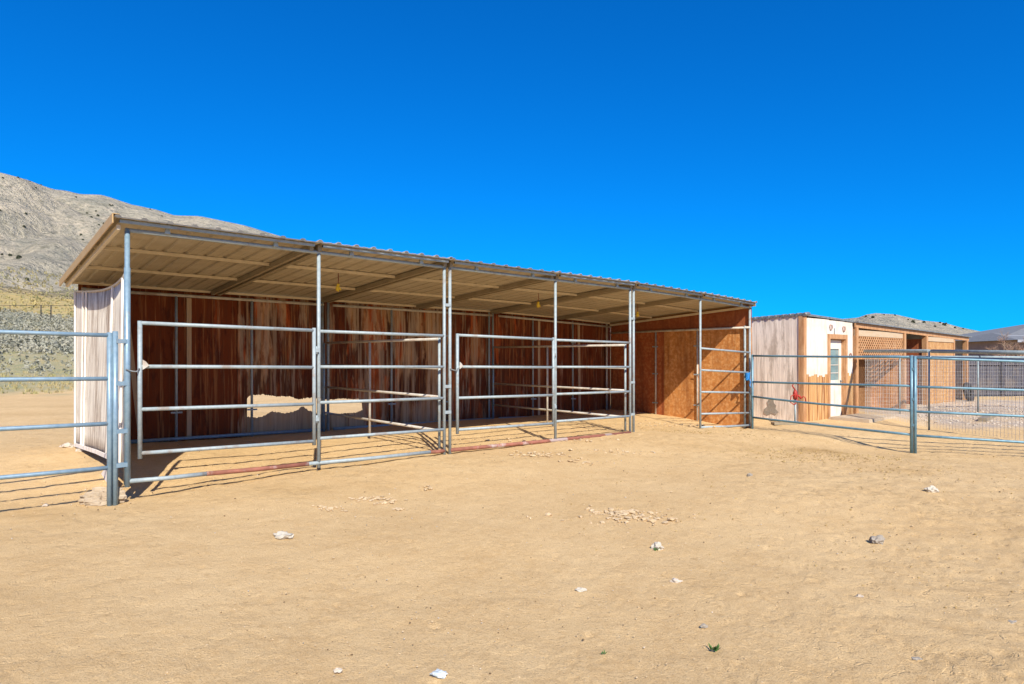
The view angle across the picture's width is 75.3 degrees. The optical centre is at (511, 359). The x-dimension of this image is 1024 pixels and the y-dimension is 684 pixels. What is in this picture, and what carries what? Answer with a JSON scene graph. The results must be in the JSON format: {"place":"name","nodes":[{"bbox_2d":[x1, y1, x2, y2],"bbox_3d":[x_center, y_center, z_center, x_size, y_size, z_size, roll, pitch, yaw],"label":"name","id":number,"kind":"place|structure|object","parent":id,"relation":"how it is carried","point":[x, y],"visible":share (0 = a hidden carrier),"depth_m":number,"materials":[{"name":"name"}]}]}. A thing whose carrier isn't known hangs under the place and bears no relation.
{"place":"outdoors","nodes":[
{"label":"outdoors","id":0,"kind":"place"},
{"bbox_2d":[0,173,978,334],"bbox_3d":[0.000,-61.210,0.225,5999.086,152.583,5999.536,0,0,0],"label":"hills","id":1,"kind":"structure","parent":0,"point":[48,238],"depth_m":363.14,"materials":[{"name":"grey stone"}]},
{"bbox_2d":[0,266,77,317],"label":"yellow brush","id":2,"kind":"object","parent":1,"relation":"on","point":[37,299],"visible":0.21,"depth_m":158.55,"materials":[{"name":"yellow plant"}]},
{"bbox_2d":[0,292,1023,683],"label":"ground","id":3,"kind":"structure","parent":0,"point":[64,590],"depth_m":5.20,"materials":[{"name":"soil"}]},
{"bbox_2d":[0,308,73,354],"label":"sagebrush","id":4,"kind":"object","parent":3,"relation":"on","point":[45,323],"visible":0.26,"depth_m":84.98,"materials":[{"name":"grey plant"}]},
{"bbox_2d":[0,345,73,393],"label":"dry grass","id":5,"kind":"structure","parent":3,"relation":"on","point":[15,385],"depth_m":31.05,"materials":[{"name":"beige plant"}]},
{"bbox_2d":[0,342,73,375],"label":"sagebrush","id":6,"kind":"object","parent":3,"relation":"on","point":[37,368],"visible":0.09,"depth_m":43.76,"materials":[{"name":"plant"}]},
{"bbox_2d":[0,305,73,317],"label":"wire fence","id":7,"kind":"object","parent":3,"relation":"on","point":[40,307],"visible":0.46,"depth_m":119.97,"materials":[{"name":"metal"}]},
{"bbox_2d":[0,330,127,505],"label":"corral panel","id":8,"kind":"object","parent":3,"relation":"on","point":[111,423],"visible":0.91,"depth_m":6.99,"materials":[{"name":"silver metal"}]},
{"bbox_2d":[59,442,73,447],"bbox_3d":[-6.944,1.327,10.369,0.271,0.080,0.182,0,0,-10],"label":"stone","id":9,"kind":"object","parent":3,"relation":"on","point":[68,445],"visible":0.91,"depth_m":10.34,"materials":[{"name":"beige stone"}]},
{"bbox_2d":[78,487,126,505],"bbox_3d":[-4.373,1.447,7.092,0.473,0.200,0.194,0,0,-22],"label":"concrete chunk","id":10,"kind":"object","parent":3,"relation":"on","point":[96,496],"visible":0.77,"depth_m":7.04,"materials":[{"name":"beige concrete"}]},
{"bbox_2d":[273,531,293,538],"bbox_3d":[-1.950,1.479,5.624,0.206,0.054,0.122,0,0,20],"label":"stone","id":11,"kind":"object","parent":3,"relation":"on","point":[281,535],"visible":1,"depth_m":5.59,"materials":[{"name":"white stone"}]},
{"bbox_2d":[333,668,341,672],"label":"stone","id":12,"kind":"object","parent":3,"relation":"on","point":[338,670],"visible":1,"depth_m":3.31,"materials":[{"name":"white stone"}]},
{"bbox_2d":[312,496,407,511],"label":"pale clods","id":13,"kind":"object","parent":3,"relation":"on","point":[366,498],"visible":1,"depth_m":6.92,"materials":[{"name":"beige soil"}]},
{"bbox_2d":[59,213,756,486],"bbox_3d":[-0.751,0.064,12.735,12.724,3.185,4.586,0,0,-40],"label":"horse shelter","id":14,"kind":"object","parent":3,"relation":"on","point":[216,327],"visible":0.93,"depth_m":12.10,"materials":[{"name":"brown wood"}]},
{"bbox_2d":[336,273,340,291],"bbox_3d":[-2.638,-1.179,10.082,0.083,0.280,0.024,0,0,-40],"label":"hanging tag","id":15,"kind":"object","parent":14,"relation":"hanging from","point":[338,288],"visible":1,"depth_m":10.08,"materials":[{"name":"yellow plastic"}]},
{"bbox_2d":[745,372,750,387],"bbox_3d":[5.337,0.452,15.024,0.128,0.350,0.127,0,0,0],"label":"rope","id":16,"kind":"object","parent":14,"relation":"attached to","point":[747,376],"visible":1,"depth_m":14.99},
{"bbox_2d":[430,668,447,678],"bbox_3d":[-0.357,1.543,3.267,0.086,0.034,0.070,0,0,22],"label":"stone","id":17,"kind":"object","parent":3,"relation":"on","point":[439,673],"visible":1,"depth_m":3.25,"materials":[{"name":"stone"}]},
{"bbox_2d":[0,426,1001,670],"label":"pebbles","id":18,"kind":"object","parent":3,"relation":"on","point":[518,511],"visible":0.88,"depth_m":6.25,"materials":[{"name":"beige stone"}]},
{"bbox_2d":[10,417,1018,683],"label":"dark pebbles","id":19,"kind":"object","parent":3,"relation":"on","point":[562,501],"visible":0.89,"depth_m":5.10,"materials":[{"name":"grey stone"}]},
{"bbox_2d":[5,414,1023,683],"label":"grit","id":20,"kind":"object","parent":3,"relation":"on","point":[547,552],"visible":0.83,"depth_m":5.49,"materials":[{"name":"beige gravel"}]},
{"bbox_2d":[62,426,999,678],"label":"straw bits","id":21,"kind":"object","parent":3,"relation":"on","point":[531,557],"visible":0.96,"depth_m":4.93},
{"bbox_2d":[419,420,714,490],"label":"dry clods","id":22,"kind":"object","parent":3,"relation":"on","point":[533,454],"visible":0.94,"depth_m":9.91,"materials":[{"name":"beige soil"}]},
{"bbox_2d":[575,587,586,591],"bbox_3d":[0.466,1.546,4.475,0.080,0.027,0.048,0,0,10],"label":"stone","id":23,"kind":"object","parent":3,"relation":"on","point":[580,589],"visible":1,"depth_m":4.46,"materials":[{"name":"white stone"}]},
{"bbox_2d":[526,505,695,532],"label":"pale clods","id":24,"kind":"object","parent":3,"relation":"on","point":[613,513],"visible":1,"depth_m":6.37,"materials":[{"name":"beige soil"}]},
{"bbox_2d":[650,542,663,549],"bbox_3d":[1.180,1.502,5.370,0.104,0.066,0.082,0,0,45],"label":"stone","id":25,"kind":"object","parent":3,"relation":"on","point":[657,545],"visible":0.98,"depth_m":5.35,"materials":[{"name":"white stone"}]},
{"bbox_2d":[670,578,681,582],"bbox_3d":[1.144,1.535,4.627,0.092,0.030,0.049,0,0,21],"label":"stone","id":26,"kind":"object","parent":3,"relation":"on","point":[674,580],"visible":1,"depth_m":4.61,"materials":[{"name":"white stone"}]},
{"bbox_2d":[709,643,719,651],"bbox_3d":[1.090,1.537,3.563,0.062,0.033,0.080,0,0,11],"label":"green weed","id":27,"kind":"object","parent":3,"relation":"on","point":[716,648],"visible":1,"depth_m":3.56,"materials":[{"name":"green plant"}]},
{"bbox_2d":[536,426,1023,607],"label":"straw bits","id":28,"kind":"object","parent":3,"relation":"on","point":[798,511],"visible":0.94,"depth_m":6.63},
{"bbox_2d":[771,422,818,424],"bbox_3d":[6.706,1.504,15.719,1.150,0.050,0.160,1,0,-9],"label":"plank","id":29,"kind":"object","parent":3,"relation":"on","point":[780,423],"visible":0.71,"depth_m":15.62,"materials":[{"name":"beige wood"}]},
{"bbox_2d":[790,384,805,420],"bbox_3d":[6.766,1.070,15.731,0.416,1.086,0.148,0,0,0],"label":"yard hydrant","id":30,"kind":"object","parent":3,"relation":"on","point":[795,395],"visible":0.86,"depth_m":15.71,"materials":[{"name":"red metal"}]},
{"bbox_2d":[752,312,853,421],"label":"tack shed","id":31,"kind":"structure","parent":3,"relation":"on","point":[806,333],"depth_m":16.80,"materials":[{"name":"beige wood"}]},
{"bbox_2d":[831,340,841,416],"bbox_3d":[8.466,0.485,17.451,0.860,2.010,0.090,0,0,-40],"label":"door","id":32,"kind":"structure","parent":31,"relation":"in","point":[835,344],"depth_m":17.54,"materials":[{"name":"white paint"}]},
{"bbox_2d":[601,427,1007,483],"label":"straw litter","id":33,"kind":"object","parent":3,"relation":"on","point":[814,455],"visible":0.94,"depth_m":10.69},
{"bbox_2d":[751,354,912,452],"bbox_3d":[6.290,0.807,13.440,0.053,1.864,3.641,0,0,-28],"label":"corral panel","id":34,"kind":"object","parent":3,"relation":"on","point":[910,410],"visible":0.97,"depth_m":13.10,"materials":[{"name":"grey metal"}]},
{"bbox_2d":[829,413,896,422],"bbox_3d":[9.024,1.501,17.057,1.750,0.110,1.000,0,0,-40],"label":"door slab","id":35,"kind":"structure","parent":3,"relation":"on","point":[864,418],"depth_m":16.70,"materials":[{"name":"wood"}]},
{"bbox_2d":[869,535,884,544],"bbox_3d":[3.134,1.535,5.689,0.125,0.079,0.099,0,0,11],"label":"stone","id":36,"kind":"object","parent":3,"relation":"on","point":[878,539],"visible":1,"depth_m":5.66,"materials":[{"name":"grey stone"}]},
{"bbox_2d":[863,355,900,413],"bbox_3d":[10.159,0.703,18.213,1.279,1.667,0.084,0,0,-18],"label":"kennel fence","id":37,"kind":"object","parent":3,"relation":"on","point":[889,382],"visible":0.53,"depth_m":18.33,"materials":[{"name":"metal"}]},
{"bbox_2d":[863,349,929,429],"bbox_3d":[9.360,0.665,16.250,0.084,1.890,2.943,0,0,2],"label":"kennel fence","id":38,"kind":"object","parent":3,"relation":"on","point":[897,351],"visible":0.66,"depth_m":16.17,"materials":[{"name":"metal"}]},
{"bbox_2d":[852,321,971,413],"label":"lean to stable","id":39,"kind":"structure","parent":3,"relation":"on","point":[866,335],"depth_m":20.83,"materials":[{"name":"orange wood"}]},
{"bbox_2d":[911,657,922,659],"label":"stone","id":40,"kind":"object","parent":3,"relation":"on","point":[916,658],"visible":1,"depth_m":3.43,"materials":[{"name":"grey stone"}]},
{"bbox_2d":[924,485,938,492],"bbox_3d":[4.830,1.485,7.637,0.157,0.085,0.110,0,0,-5],"label":"stone","id":41,"kind":"object","parent":3,"relation":"on","point":[932,488],"visible":0.99,"depth_m":7.61,"materials":[{"name":"white stone"}]},
{"bbox_2d":[901,356,978,411],"bbox_3d":[12.010,0.715,18.612,2.450,1.669,0.084,0,0,-9],"label":"kennel fence","id":42,"kind":"object","parent":3,"relation":"on","point":[977,385],"visible":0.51,"depth_m":18.69,"materials":[{"name":"metal"}]},
{"bbox_2d":[912,356,1023,453],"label":"corral panel","id":43,"kind":"object","parent":3,"relation":"on","point":[915,410],"visible":0.94,"depth_m":11.61,"materials":[{"name":"grey metal"}]},
{"bbox_2d":[963,382,974,400],"bbox_3d":[16.065,1.131,23.344,0.708,0.708,0.288,0,0,-40],"label":"old tyre","id":44,"kind":"object","parent":3,"relation":"on","point":[972,395],"visible":0.62,"depth_m":23.23,"materials":[{"name":"black rubber"}]},
{"bbox_2d":[930,349,1023,440],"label":"kennel fence","id":45,"kind":"object","parent":3,"relation":"on","point":[1016,352],"visible":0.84,"depth_m":13.56,"materials":[{"name":"metal"}]},
{"bbox_2d":[954,324,1023,355],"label":"house","id":46,"kind":"structure","parent":3,"relation":"on","point":[981,340],"depth_m":63.48,"materials":[{"name":"grey paint"}]},
{"bbox_2d":[968,361,1022,396],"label":"board fence","id":47,"kind":"object","parent":3,"relation":"on","point":[995,379],"visible":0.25,"depth_m":26.47,"materials":[{"name":"grey wood"}]},
{"bbox_2d":[979,356,1023,410],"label":"kennel fence","id":48,"kind":"object","parent":3,"relation":"on","point":[1006,407],"visible":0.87,"depth_m":18.90,"materials":[{"name":"metal"}]},
{"bbox_2d":[985,330,1023,355],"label":"bare tree","id":49,"kind":"object","parent":3,"relation":"on","point":[1012,348],"visible":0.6,"depth_m":46.43,"materials":[{"name":"plant"}]},
{"bbox_2d":[0,0,1023,330],"label":"sky","id":50,"kind":"structure","parent":0,"point":[842,159],"materials":[{"name":"blue"}]},
{"bbox_2d":[917,402,1022,426],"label":"pen gravel","id":51,"kind":"structure","parent":0,"point":[971,405],"depth_m":17.94,"materials":[{"name":"grey gravel"}]},
{"bbox_2d":[978,412,997,421],"bbox_3d":[12.319,1.483,17.155,0.180,0.120,2.300,0,0,42],"label":"timber","id":52,"kind":"object","parent":51,"relation":"on","point":[986,418],"visible":0.57,"depth_m":16.48,"materials":[{"name":"beige wood"}]}
]}

